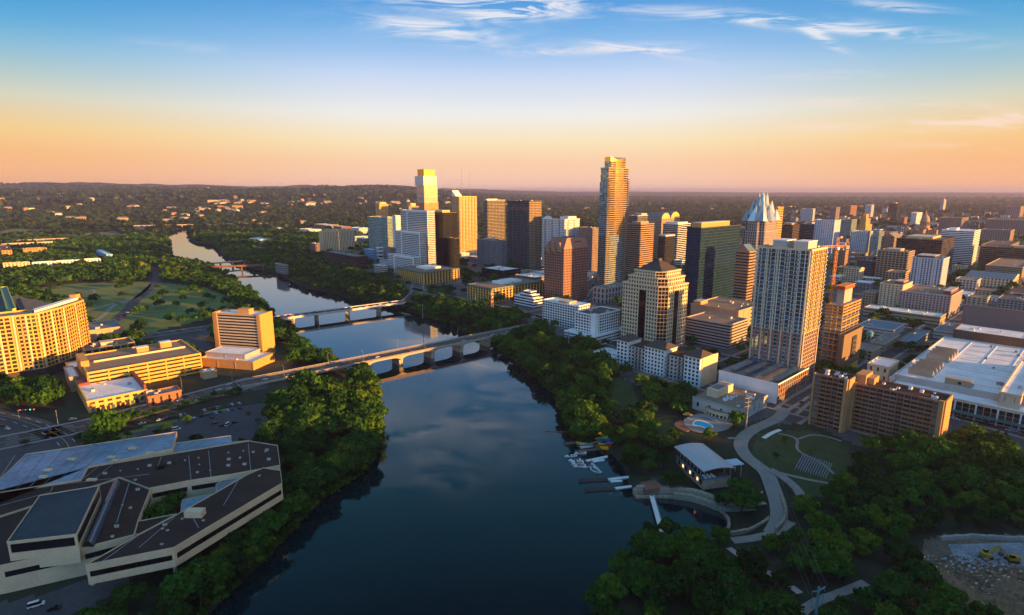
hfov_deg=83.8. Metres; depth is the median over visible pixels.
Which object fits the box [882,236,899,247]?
windows
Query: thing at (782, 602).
tree
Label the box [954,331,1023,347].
windows
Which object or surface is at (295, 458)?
tree
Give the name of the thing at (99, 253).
windows
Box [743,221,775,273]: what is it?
windows
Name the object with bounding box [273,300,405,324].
road bridge
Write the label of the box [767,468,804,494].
path
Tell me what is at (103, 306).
path
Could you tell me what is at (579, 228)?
windows
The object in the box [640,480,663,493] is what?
landing
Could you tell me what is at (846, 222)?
windows
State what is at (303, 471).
tree
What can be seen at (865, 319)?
street
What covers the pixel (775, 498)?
power line
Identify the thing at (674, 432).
tree
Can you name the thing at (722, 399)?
ballroom
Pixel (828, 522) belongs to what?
tree
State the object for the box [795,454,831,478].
stone seating
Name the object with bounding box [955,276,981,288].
building
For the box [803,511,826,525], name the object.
tree
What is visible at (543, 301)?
windows
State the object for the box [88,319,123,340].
building
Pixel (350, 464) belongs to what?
tree
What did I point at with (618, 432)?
tree
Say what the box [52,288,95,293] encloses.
path
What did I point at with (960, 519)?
tree
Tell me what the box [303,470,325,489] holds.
tree
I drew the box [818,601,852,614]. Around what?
tree
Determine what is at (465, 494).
water
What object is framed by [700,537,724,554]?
tree
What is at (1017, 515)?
tree
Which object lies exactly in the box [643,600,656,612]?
tree
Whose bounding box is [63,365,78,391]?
building
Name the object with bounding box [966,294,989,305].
building
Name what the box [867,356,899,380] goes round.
convention block
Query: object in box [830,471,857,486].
tree
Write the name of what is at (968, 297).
windows
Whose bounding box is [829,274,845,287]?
office building
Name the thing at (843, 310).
construction site tower
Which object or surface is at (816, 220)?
windows
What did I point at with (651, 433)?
tree
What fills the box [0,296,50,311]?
theatre
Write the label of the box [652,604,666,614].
tree
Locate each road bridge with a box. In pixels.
[235,325,518,387]
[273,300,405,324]
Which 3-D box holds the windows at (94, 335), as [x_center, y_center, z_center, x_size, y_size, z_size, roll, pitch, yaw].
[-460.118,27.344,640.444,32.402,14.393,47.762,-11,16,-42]
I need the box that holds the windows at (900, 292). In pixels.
[899,292,959,311]
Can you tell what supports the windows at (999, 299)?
in the apartment block at (1011, 301)
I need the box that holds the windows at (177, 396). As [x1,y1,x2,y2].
[145,393,178,404]
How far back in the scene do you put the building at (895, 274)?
972.52 m
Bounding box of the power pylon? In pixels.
[811,586,824,614]
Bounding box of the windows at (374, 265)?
[374,265,387,272]
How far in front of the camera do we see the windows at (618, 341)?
515.22 m
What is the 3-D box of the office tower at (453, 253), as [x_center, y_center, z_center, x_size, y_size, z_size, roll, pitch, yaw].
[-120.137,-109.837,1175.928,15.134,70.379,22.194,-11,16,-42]
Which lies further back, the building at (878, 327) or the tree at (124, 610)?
the building at (878, 327)
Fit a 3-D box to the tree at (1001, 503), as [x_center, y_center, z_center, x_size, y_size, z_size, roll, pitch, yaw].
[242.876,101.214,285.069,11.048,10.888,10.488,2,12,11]
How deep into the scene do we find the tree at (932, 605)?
207.61 m
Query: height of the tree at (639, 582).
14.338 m
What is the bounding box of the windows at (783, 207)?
[775,207,783,238]
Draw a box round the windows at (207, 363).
[202,350,273,369]
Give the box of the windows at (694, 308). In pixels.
[691,305,751,332]
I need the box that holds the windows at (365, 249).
[365,249,376,261]
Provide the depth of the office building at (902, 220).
2637.82 m
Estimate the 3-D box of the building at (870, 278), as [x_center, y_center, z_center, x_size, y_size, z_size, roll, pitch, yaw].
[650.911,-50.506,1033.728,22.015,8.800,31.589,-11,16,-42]
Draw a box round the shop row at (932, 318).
[863,304,945,325]
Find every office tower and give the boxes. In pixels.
[388,209,435,272]
[403,203,418,209]
[430,210,456,265]
[447,237,459,267]
[544,236,588,300]
[621,258,688,346]
[625,221,653,278]
[629,213,647,222]
[648,211,679,256]
[657,234,674,263]
[663,221,690,259]
[684,220,740,309]
[733,244,755,300]
[741,192,780,292]
[775,207,783,238]
[781,222,804,239]
[803,223,814,239]
[813,219,840,254]
[830,207,839,219]
[839,219,856,237]
[846,205,856,216]
[852,216,859,229]
[865,205,873,216]
[887,202,900,218]
[910,212,921,225]
[1005,206,1023,217]
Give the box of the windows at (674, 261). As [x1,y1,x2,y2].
[674,261,684,266]
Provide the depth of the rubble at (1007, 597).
227.21 m
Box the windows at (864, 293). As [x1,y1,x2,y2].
[862,293,877,305]
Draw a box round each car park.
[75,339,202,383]
[685,312,748,349]
[718,357,808,403]
[985,258,1023,283]
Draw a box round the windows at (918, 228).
[912,228,937,234]
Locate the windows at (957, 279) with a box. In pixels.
[956,279,978,288]
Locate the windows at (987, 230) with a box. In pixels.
[980,230,1009,240]
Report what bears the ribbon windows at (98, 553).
in the office complex
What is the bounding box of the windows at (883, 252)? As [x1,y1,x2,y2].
[875,251,913,278]
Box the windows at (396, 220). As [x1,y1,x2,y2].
[393,216,400,246]
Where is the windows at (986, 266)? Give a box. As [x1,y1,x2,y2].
[985,266,1023,283]
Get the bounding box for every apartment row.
[0,244,11,254]
[1,241,55,245]
[2,261,29,268]
[16,238,68,241]
[22,247,46,252]
[31,258,100,266]
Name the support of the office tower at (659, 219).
on the ground
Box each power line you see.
[744,397,810,586]
[749,423,808,592]
[753,404,826,595]
[754,401,827,586]
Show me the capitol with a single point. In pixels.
(924, 227)
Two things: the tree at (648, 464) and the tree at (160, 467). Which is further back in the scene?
the tree at (648, 464)
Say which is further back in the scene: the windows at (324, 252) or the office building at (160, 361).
the windows at (324, 252)
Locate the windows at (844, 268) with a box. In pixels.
[844,268,863,281]
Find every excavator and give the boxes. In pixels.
[978,545,1003,560]
[991,547,1021,563]
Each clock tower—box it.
[488,293,493,306]
[939,198,945,209]
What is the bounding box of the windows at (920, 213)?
[910,213,921,224]
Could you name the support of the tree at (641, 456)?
on the ground
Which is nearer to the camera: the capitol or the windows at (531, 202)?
the windows at (531, 202)
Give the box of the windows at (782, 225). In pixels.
[781,225,803,239]
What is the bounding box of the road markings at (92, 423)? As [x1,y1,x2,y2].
[1,386,235,442]
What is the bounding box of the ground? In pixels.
[0,182,1023,614]
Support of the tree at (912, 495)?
on the ground
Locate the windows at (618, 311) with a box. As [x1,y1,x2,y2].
[607,311,619,330]
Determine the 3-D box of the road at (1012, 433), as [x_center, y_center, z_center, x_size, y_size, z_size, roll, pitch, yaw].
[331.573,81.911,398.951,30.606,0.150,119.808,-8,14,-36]
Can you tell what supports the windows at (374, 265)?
in the building at (381, 268)
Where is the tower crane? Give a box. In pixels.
[817,237,849,332]
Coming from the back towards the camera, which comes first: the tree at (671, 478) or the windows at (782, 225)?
the windows at (782, 225)
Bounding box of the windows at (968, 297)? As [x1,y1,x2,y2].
[967,297,987,305]
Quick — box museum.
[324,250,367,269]
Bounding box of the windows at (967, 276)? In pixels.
[967,276,1011,286]
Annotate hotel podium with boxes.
[201,346,274,369]
[564,327,620,344]
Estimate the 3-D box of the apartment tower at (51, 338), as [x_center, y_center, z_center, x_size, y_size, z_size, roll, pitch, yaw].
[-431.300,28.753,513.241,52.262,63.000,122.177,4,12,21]
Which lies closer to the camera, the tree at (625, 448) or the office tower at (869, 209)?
the tree at (625, 448)
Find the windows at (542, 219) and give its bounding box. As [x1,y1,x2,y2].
[542,219,578,265]
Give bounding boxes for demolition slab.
[948,542,1023,566]
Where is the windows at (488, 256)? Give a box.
[477,240,506,264]
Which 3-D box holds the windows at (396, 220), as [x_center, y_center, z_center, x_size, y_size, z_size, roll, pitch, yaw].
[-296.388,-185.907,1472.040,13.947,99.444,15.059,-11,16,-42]
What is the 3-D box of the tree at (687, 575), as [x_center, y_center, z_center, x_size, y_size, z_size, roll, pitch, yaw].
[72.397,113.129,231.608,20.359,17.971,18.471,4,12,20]
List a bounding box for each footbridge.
[214,260,245,265]
[649,496,663,531]
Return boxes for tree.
[20,439,28,445]
[77,605,111,614]
[105,582,149,614]
[110,607,127,614]
[123,431,131,437]
[143,410,151,417]
[143,501,171,517]
[147,507,179,518]
[148,406,160,414]
[151,429,161,433]
[151,597,193,614]
[154,461,174,470]
[156,574,175,599]
[159,562,207,598]
[159,580,193,603]
[160,423,171,428]
[161,491,186,511]
[180,415,191,420]
[181,399,191,405]
[183,553,234,583]
[184,574,215,606]
[188,434,203,439]
[208,572,225,593]
[210,542,232,556]
[215,390,225,397]
[215,558,234,580]
[222,527,250,549]
[229,386,241,391]
[239,544,265,565]
[240,532,262,546]
[244,544,264,567]
[245,509,290,535]
[255,530,275,547]
[258,434,281,446]
[258,525,276,540]
[276,494,304,517]
[276,506,292,526]
[280,489,311,513]
[282,471,306,494]
[284,438,310,453]
[284,450,304,465]
[288,464,325,483]
[292,457,312,468]
[300,430,319,441]
[303,452,316,460]
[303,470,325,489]
[324,452,344,467]
[329,439,347,450]
[331,442,354,457]
[341,455,362,470]
[343,429,372,441]
[347,447,368,469]
[350,444,371,462]
[352,432,382,449]
[582,583,613,605]
[590,602,607,614]
[594,571,628,606]
[605,605,623,614]
[608,547,649,576]
[609,426,627,446]
[611,565,631,589]
[612,596,620,604]
[613,564,642,588]
[618,443,631,452]
[619,452,641,473]
[621,424,641,439]
[625,548,649,561]
[627,528,672,560]
[629,443,648,459]
[630,574,651,603]
[631,535,658,559]
[637,428,657,444]
[637,453,644,459]
[641,581,673,606]
[642,459,656,473]
[642,562,667,587]
[643,521,658,530]
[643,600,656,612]
[644,560,653,565]
[644,607,660,614]
[645,431,655,445]
[646,448,658,460]
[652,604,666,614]
[654,567,681,592]
[655,452,671,469]
[656,434,677,452]
[658,516,680,534]
[659,469,686,486]
[660,531,690,558]
[663,562,712,602]
[666,427,682,444]
[677,542,715,572]
[681,525,706,543]
[696,527,709,539]
[698,580,738,612]
[700,426,716,441]
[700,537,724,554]
[710,525,731,543]
[714,489,727,505]
[715,566,749,588]
[716,569,752,597]
[717,485,763,514]
[722,555,741,571]
[722,606,744,614]
[726,476,753,489]
[736,548,765,578]
[747,586,805,614]
[749,545,770,568]
[756,573,775,589]
[761,533,783,553]
[770,568,792,590]
[776,530,800,551]
[786,543,839,580]
[791,527,806,542]
[792,494,820,513]
[801,541,816,568]
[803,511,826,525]
[805,527,853,562]
[809,525,829,541]
[812,498,825,516]
[816,515,841,530]
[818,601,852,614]
[819,480,853,504]
[828,494,847,511]
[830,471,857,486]
[830,558,856,579]
[831,512,846,524]
[834,595,851,608]
[843,506,862,517]
[845,514,876,531]
[846,461,872,473]
[849,527,883,550]
[851,451,880,466]
[852,586,881,613]
[854,546,871,558]
[857,502,885,516]
[869,494,889,510]
[869,513,892,531]
[869,528,882,545]
[872,599,902,614]
[874,569,916,597]
[874,577,908,604]
[879,498,904,512]
[883,539,922,567]
[886,525,910,540]
[887,473,931,502]
[887,512,915,529]
[889,497,903,512]
[890,470,930,487]
[897,487,924,512]
[898,601,918,614]
[902,557,943,584]
[906,513,927,534]
[907,586,930,608]
[912,596,968,614]
[918,468,935,482]
[922,505,948,528]
[927,482,943,500]
[928,582,969,610]
[929,492,950,507]
[948,496,966,511]
[953,513,968,527]
[954,489,990,511]
[963,600,1003,614]
[969,498,1010,522]
[996,483,1023,508]
[996,500,1010,514]
[1008,508,1023,527]
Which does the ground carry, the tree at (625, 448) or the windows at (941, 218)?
the tree at (625, 448)
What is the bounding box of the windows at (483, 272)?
[482,268,519,278]
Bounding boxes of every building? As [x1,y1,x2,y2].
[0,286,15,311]
[15,298,25,309]
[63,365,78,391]
[65,361,147,412]
[81,337,135,353]
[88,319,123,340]
[96,249,112,256]
[143,385,181,405]
[199,367,216,379]
[251,237,266,243]
[299,228,320,231]
[310,243,319,251]
[314,223,337,228]
[319,228,354,251]
[334,225,350,229]
[350,227,367,233]
[354,236,367,241]
[357,238,368,245]
[365,248,376,262]
[373,264,387,272]
[376,247,383,259]
[379,259,387,264]
[383,247,395,258]
[396,264,459,284]
[466,277,542,302]
[468,255,476,262]
[481,265,520,278]
[514,289,542,307]
[515,272,543,283]
[521,269,537,272]
[587,270,596,277]
[593,283,622,303]
[593,347,616,358]
[674,259,684,268]
[690,296,752,332]
[800,208,814,220]
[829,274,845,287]
[835,325,863,370]
[836,265,844,270]
[839,238,849,242]
[851,252,867,255]
[852,280,876,288]
[855,256,873,259]
[857,214,871,229]
[857,259,875,276]
[858,319,904,335]
[860,342,881,359]
[861,289,878,305]
[863,276,882,281]
[870,332,900,351]
[874,247,914,279]
[881,232,901,248]
[885,269,909,280]
[895,234,955,266]
[897,225,908,227]
[899,217,907,223]
[901,228,910,232]
[901,329,931,349]
[932,322,958,339]
[938,216,968,231]
[941,227,980,265]
[951,264,967,271]
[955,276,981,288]
[962,291,974,297]
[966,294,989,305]
[970,224,979,228]
[974,287,998,295]
[977,244,1023,267]
[979,228,1014,243]
[981,240,1019,245]
[985,218,1023,233]
[989,295,999,301]
[1009,291,1023,295]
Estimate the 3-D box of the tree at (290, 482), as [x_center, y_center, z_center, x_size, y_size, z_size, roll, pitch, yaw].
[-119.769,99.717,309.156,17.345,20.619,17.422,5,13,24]
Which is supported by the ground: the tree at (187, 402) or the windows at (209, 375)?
the tree at (187, 402)
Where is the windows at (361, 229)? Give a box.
[353,228,367,233]
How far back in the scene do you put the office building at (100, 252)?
1387.19 m
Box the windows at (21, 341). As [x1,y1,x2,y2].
[0,302,88,372]
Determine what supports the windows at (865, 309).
in the shop row at (932, 318)
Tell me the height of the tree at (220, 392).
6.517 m
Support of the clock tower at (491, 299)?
on the ground
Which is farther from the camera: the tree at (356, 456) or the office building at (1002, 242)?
the office building at (1002, 242)
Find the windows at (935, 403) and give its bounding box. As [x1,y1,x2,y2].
[853,402,937,438]
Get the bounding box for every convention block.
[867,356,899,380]
[889,370,898,381]
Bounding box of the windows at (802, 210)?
[800,210,814,220]
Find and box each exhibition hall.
[953,323,1023,347]
[961,304,1023,330]
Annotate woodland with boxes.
[0,182,1023,213]
[0,199,1023,239]
[0,226,1023,285]
[0,259,1022,358]
[0,322,1023,614]
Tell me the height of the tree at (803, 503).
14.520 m
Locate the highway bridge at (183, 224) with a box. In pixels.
[134,223,267,228]
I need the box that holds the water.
[167,228,727,614]
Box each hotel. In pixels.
[212,307,275,351]
[542,297,589,328]
[575,306,620,334]
[616,334,717,387]
[849,230,872,255]
[870,229,882,255]
[877,279,912,306]
[898,284,962,317]
[910,253,949,285]
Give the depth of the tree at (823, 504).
285.83 m
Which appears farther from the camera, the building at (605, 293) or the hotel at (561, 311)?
the building at (605, 293)
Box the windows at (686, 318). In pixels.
[685,318,747,349]
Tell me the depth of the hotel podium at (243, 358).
531.99 m
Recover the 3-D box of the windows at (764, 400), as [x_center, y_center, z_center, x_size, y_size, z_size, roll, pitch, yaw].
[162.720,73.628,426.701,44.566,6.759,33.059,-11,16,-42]
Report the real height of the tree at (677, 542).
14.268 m
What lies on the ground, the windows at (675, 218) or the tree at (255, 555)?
the tree at (255, 555)
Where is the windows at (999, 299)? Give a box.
[998,299,1023,309]
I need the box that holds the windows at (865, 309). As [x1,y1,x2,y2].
[863,309,945,325]
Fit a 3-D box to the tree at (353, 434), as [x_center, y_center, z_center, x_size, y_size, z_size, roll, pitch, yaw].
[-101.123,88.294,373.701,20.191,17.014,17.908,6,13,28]
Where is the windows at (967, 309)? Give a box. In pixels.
[962,306,1023,330]
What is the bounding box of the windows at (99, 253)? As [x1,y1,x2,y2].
[96,251,112,256]
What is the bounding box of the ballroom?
[692,381,767,421]
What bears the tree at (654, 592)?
on the ground
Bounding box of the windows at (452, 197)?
[452,197,476,258]
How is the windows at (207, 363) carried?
in the hotel podium at (243, 358)
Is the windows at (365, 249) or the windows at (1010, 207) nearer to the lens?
the windows at (365, 249)
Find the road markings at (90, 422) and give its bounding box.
[8,386,224,439]
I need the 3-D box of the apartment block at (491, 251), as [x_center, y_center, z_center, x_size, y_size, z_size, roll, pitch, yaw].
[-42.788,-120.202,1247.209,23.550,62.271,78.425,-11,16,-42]
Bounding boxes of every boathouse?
[275,263,288,273]
[674,443,743,489]
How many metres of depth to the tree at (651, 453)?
353.37 m
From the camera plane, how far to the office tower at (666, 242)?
1181.48 m
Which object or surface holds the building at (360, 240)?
on the ground
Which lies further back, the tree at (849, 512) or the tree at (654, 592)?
the tree at (849, 512)
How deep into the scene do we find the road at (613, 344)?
737.60 m
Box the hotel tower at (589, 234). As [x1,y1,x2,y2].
[578,226,598,270]
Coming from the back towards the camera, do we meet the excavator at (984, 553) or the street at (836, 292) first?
the street at (836, 292)
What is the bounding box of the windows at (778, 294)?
[750,248,826,380]
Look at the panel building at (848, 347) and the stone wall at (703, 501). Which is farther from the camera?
the panel building at (848, 347)
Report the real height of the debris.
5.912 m
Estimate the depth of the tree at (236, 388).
455.99 m
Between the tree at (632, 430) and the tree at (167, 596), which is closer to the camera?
the tree at (167, 596)
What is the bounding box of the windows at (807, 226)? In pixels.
[803,224,814,238]
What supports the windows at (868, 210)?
in the office tower at (869, 209)
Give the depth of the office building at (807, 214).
3126.64 m
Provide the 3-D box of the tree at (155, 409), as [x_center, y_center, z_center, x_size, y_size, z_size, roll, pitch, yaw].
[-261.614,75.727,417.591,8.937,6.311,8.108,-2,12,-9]
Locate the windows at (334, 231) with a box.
[319,231,353,251]
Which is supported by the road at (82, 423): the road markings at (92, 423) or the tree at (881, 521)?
the road markings at (92, 423)
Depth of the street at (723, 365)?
567.10 m
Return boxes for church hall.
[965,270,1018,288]
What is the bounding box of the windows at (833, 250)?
[832,250,850,267]
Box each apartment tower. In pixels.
[0,294,90,379]
[367,216,393,248]
[375,202,387,215]
[392,215,400,246]
[415,167,437,209]
[452,190,476,258]
[484,199,504,239]
[507,200,541,269]
[542,215,579,265]
[597,157,629,284]
[748,238,828,381]
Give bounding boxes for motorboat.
[565,454,577,456]
[571,462,584,464]
[574,451,586,453]
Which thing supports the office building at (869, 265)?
on the ground
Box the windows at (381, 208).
[376,204,387,215]
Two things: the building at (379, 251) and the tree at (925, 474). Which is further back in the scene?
the building at (379, 251)
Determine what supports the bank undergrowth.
on the ground
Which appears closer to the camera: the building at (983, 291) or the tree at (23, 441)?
the tree at (23, 441)
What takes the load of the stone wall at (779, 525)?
on the ground
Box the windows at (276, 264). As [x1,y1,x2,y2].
[276,264,287,273]
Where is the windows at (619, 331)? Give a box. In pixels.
[565,331,620,344]
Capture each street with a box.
[355,253,931,345]
[362,247,934,328]
[368,265,906,364]
[404,285,812,378]
[408,243,741,287]
[442,291,466,295]
[523,299,592,314]
[541,257,960,307]
[557,266,830,331]
[633,370,876,435]
[667,266,951,388]
[774,286,996,424]
[825,275,1008,293]
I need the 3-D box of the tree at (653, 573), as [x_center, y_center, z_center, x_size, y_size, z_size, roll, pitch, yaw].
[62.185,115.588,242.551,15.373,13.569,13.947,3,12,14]
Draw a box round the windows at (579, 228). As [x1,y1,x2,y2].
[579,228,597,270]
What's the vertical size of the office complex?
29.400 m
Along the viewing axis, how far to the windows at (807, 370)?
454.34 m
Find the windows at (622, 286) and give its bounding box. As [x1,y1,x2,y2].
[594,286,622,302]
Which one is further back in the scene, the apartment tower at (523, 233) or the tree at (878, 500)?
the apartment tower at (523, 233)
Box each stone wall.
[633,487,644,495]
[635,494,730,528]
[636,485,765,506]
[673,491,755,511]
[728,515,768,536]
[746,417,776,432]
[774,491,786,532]
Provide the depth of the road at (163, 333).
663.84 m
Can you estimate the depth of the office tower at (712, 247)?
784.92 m
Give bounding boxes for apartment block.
[477,238,506,265]
[808,368,856,432]
[831,247,850,267]
[843,265,864,282]
[848,369,952,438]
[997,294,1023,309]
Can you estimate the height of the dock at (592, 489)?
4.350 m
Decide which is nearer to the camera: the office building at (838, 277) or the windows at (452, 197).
the office building at (838, 277)
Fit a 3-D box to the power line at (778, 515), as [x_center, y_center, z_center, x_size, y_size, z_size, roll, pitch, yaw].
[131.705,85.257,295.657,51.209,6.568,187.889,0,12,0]
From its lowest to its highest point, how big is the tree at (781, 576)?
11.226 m
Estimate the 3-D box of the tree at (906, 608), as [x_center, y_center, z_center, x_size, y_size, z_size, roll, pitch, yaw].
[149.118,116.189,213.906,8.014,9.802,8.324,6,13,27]
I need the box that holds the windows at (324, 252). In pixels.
[324,252,365,269]
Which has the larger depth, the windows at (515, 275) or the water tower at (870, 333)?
the windows at (515, 275)
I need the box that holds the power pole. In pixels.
[744,396,750,428]
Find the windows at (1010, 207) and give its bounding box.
[1006,207,1021,217]
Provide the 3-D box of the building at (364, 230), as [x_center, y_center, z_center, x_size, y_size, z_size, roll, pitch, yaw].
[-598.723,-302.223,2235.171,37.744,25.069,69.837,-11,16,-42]
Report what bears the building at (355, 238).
on the ground
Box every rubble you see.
[899,562,1023,614]
[989,565,1023,577]
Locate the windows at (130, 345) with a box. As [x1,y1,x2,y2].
[86,344,133,353]
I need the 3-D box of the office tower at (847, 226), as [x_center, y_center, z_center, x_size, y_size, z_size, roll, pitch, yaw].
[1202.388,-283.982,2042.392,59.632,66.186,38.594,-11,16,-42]
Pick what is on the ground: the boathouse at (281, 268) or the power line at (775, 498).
the boathouse at (281, 268)
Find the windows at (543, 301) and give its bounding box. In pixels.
[543,301,563,327]
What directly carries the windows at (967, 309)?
in the exhibition hall at (1006, 318)
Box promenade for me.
[734,407,790,534]
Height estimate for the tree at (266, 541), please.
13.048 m
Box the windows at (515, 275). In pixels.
[515,275,543,282]
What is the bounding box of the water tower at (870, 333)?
[866,330,873,342]
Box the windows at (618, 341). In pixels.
[617,341,671,379]
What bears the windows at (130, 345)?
in the office building at (98, 346)
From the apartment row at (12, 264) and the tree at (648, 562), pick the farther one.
the apartment row at (12, 264)
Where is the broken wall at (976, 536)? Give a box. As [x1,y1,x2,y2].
[939,533,1023,540]
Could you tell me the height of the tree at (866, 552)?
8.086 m
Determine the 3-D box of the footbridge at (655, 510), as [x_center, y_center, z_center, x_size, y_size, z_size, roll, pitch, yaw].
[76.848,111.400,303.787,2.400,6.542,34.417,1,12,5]
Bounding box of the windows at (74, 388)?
[65,372,76,391]
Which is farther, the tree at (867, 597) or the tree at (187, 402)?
the tree at (187, 402)
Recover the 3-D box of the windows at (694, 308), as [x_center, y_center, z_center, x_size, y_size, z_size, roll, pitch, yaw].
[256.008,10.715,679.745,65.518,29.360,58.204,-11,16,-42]
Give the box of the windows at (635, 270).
[622,270,687,346]
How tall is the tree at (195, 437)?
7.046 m
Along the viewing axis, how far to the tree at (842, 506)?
287.33 m
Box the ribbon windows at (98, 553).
[5,439,282,576]
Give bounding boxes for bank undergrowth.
[195,281,591,614]
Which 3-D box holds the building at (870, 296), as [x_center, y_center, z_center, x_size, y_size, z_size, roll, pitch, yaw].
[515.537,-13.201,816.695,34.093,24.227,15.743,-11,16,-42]
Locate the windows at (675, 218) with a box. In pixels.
[648,218,678,256]
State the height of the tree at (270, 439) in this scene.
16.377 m
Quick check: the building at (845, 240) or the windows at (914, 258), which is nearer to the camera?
the windows at (914, 258)
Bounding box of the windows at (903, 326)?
[863,326,903,335]
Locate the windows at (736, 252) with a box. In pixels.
[733,252,755,300]
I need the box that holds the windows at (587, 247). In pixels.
[544,247,587,300]
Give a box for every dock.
[563,441,576,444]
[574,448,600,451]
[574,454,592,467]
[578,476,607,482]
[579,445,593,448]
[584,485,614,492]
[585,454,607,461]
[590,462,602,473]
[591,457,604,462]
[607,476,630,480]
[609,478,622,482]
[614,485,631,489]
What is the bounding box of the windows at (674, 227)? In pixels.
[663,224,689,258]
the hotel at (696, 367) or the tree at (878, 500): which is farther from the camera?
the hotel at (696, 367)
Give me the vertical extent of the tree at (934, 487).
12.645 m
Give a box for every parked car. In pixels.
[27,599,44,608]
[46,605,61,611]
[172,426,180,430]
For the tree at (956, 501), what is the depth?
287.66 m
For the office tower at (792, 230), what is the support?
on the ground
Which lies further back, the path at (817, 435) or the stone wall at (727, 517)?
the path at (817, 435)
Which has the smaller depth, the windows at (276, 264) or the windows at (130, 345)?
the windows at (130, 345)
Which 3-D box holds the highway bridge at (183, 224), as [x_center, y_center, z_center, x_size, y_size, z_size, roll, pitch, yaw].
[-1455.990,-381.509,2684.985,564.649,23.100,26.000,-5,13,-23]
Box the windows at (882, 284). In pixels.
[879,284,903,306]
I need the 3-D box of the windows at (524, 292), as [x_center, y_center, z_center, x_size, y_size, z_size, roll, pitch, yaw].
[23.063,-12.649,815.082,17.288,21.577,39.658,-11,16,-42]
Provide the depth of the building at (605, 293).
838.25 m
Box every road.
[0,378,262,449]
[0,410,83,449]
[112,265,160,321]
[133,325,209,339]
[400,280,461,305]
[441,300,616,346]
[519,277,596,325]
[774,384,811,414]
[950,414,1023,438]
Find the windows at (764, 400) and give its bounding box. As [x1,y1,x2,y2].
[697,400,764,419]
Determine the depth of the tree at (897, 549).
244.22 m
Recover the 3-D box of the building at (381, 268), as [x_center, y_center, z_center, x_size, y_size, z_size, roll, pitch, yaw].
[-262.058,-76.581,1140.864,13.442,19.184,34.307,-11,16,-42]
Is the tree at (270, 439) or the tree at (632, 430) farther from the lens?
the tree at (632, 430)
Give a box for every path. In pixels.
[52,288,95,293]
[86,302,127,310]
[92,284,150,320]
[726,547,802,593]
[727,435,747,438]
[731,519,795,542]
[761,429,781,438]
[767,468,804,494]
[772,470,827,483]
[778,433,834,473]
[797,434,840,440]
[799,580,869,614]
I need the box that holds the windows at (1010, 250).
[977,247,1023,267]
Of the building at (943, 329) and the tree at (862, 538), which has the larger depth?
the building at (943, 329)
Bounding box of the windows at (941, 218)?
[938,218,968,231]
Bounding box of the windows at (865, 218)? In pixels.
[857,215,871,229]
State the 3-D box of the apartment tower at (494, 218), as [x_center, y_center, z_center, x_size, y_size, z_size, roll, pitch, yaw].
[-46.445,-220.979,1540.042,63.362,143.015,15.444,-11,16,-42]
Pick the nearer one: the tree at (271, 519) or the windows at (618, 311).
the tree at (271, 519)
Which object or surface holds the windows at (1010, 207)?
in the office tower at (1014, 211)
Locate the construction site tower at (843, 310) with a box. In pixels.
[819,282,860,362]
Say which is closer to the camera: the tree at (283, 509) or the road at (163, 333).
the tree at (283, 509)
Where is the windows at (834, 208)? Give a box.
[830,207,839,218]
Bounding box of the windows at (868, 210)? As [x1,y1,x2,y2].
[865,206,873,216]
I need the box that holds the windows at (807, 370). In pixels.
[777,370,807,403]
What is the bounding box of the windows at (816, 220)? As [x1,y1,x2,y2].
[814,220,839,253]
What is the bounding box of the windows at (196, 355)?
[84,355,200,383]
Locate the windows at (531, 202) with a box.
[507,201,540,269]
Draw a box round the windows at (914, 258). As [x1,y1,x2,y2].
[911,258,948,285]
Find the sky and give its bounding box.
[0,0,1023,191]
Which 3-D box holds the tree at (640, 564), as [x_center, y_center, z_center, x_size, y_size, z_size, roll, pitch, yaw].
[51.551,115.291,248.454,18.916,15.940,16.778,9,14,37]
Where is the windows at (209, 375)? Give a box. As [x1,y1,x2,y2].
[201,372,215,378]
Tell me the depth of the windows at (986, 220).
2204.92 m
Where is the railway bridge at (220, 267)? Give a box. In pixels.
[152,264,272,271]
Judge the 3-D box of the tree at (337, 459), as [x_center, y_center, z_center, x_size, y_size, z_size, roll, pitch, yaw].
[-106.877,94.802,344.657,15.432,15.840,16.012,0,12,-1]
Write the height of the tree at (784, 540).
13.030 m
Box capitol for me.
[909,210,937,234]
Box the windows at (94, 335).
[88,327,122,340]
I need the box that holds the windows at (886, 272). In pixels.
[885,272,908,279]
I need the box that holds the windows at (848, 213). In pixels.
[846,206,856,215]
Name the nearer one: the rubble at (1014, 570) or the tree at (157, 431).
the rubble at (1014, 570)
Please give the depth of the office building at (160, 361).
494.79 m
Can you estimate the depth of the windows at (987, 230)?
1745.51 m
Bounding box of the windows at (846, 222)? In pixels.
[839,220,856,237]
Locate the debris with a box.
[894,554,1023,594]
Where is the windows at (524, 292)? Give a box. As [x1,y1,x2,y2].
[514,292,541,307]
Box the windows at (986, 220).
[985,220,1023,233]
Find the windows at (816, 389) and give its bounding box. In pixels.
[811,375,819,423]
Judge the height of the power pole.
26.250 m
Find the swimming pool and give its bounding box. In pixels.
[674,414,731,432]
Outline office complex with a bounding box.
[0,431,282,593]
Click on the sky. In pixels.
(518, 95)
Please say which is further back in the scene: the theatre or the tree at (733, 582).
the theatre
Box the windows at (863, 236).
[849,232,872,252]

